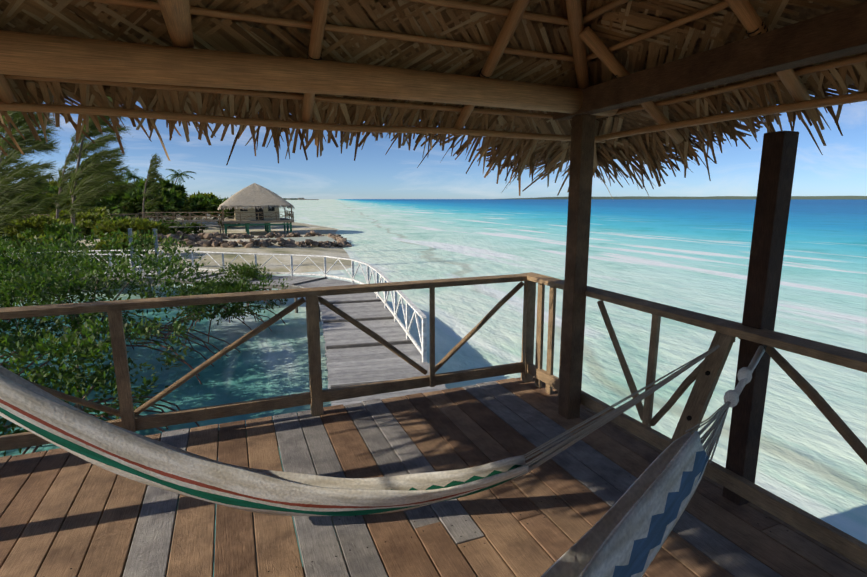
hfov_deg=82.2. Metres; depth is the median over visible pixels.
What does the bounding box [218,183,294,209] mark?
hut roof
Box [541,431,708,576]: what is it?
hammock
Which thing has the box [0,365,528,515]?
hammock
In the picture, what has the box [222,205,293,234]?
hut
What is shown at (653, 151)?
thatch
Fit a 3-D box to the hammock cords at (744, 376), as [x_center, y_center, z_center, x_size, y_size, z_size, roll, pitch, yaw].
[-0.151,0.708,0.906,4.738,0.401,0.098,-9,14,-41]
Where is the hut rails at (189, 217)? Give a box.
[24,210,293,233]
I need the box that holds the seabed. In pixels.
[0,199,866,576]
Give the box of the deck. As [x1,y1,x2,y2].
[0,376,866,576]
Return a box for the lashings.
[307,22,767,78]
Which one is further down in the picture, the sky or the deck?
the deck
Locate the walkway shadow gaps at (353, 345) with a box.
[64,269,412,388]
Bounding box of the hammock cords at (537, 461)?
[523,344,719,471]
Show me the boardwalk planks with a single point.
(362, 364)
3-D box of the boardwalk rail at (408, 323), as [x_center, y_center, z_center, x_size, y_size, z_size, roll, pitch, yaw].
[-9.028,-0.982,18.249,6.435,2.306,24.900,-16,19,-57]
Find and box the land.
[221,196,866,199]
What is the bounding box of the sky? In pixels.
[0,88,866,198]
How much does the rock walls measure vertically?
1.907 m
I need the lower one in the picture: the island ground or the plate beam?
the island ground
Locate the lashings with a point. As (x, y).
(613, 74)
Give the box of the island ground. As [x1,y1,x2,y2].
[25,213,351,293]
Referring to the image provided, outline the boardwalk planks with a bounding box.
[69,269,447,405]
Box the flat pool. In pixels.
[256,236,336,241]
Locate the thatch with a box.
[0,0,866,198]
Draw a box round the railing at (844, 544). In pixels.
[0,272,866,568]
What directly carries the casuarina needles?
attached to the tree wood
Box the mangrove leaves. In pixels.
[0,166,291,455]
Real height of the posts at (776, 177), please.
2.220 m
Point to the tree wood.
(78, 406)
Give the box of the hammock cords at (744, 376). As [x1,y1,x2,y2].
[685,346,764,462]
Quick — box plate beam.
[553,1,866,119]
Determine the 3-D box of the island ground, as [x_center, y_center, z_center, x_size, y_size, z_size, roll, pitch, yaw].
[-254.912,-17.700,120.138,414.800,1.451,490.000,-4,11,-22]
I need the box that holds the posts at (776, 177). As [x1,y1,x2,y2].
[558,115,798,505]
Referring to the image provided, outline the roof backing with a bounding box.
[0,0,866,159]
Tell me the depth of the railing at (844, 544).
3.33 m
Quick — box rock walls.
[157,230,351,247]
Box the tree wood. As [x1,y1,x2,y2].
[0,114,285,453]
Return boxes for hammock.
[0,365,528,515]
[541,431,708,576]
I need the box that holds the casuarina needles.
[0,93,165,234]
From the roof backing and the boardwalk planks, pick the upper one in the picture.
the roof backing
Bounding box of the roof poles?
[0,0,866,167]
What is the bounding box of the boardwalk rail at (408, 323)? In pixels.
[1,228,426,362]
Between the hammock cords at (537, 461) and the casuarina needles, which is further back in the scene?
the casuarina needles
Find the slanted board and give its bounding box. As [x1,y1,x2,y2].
[669,332,735,444]

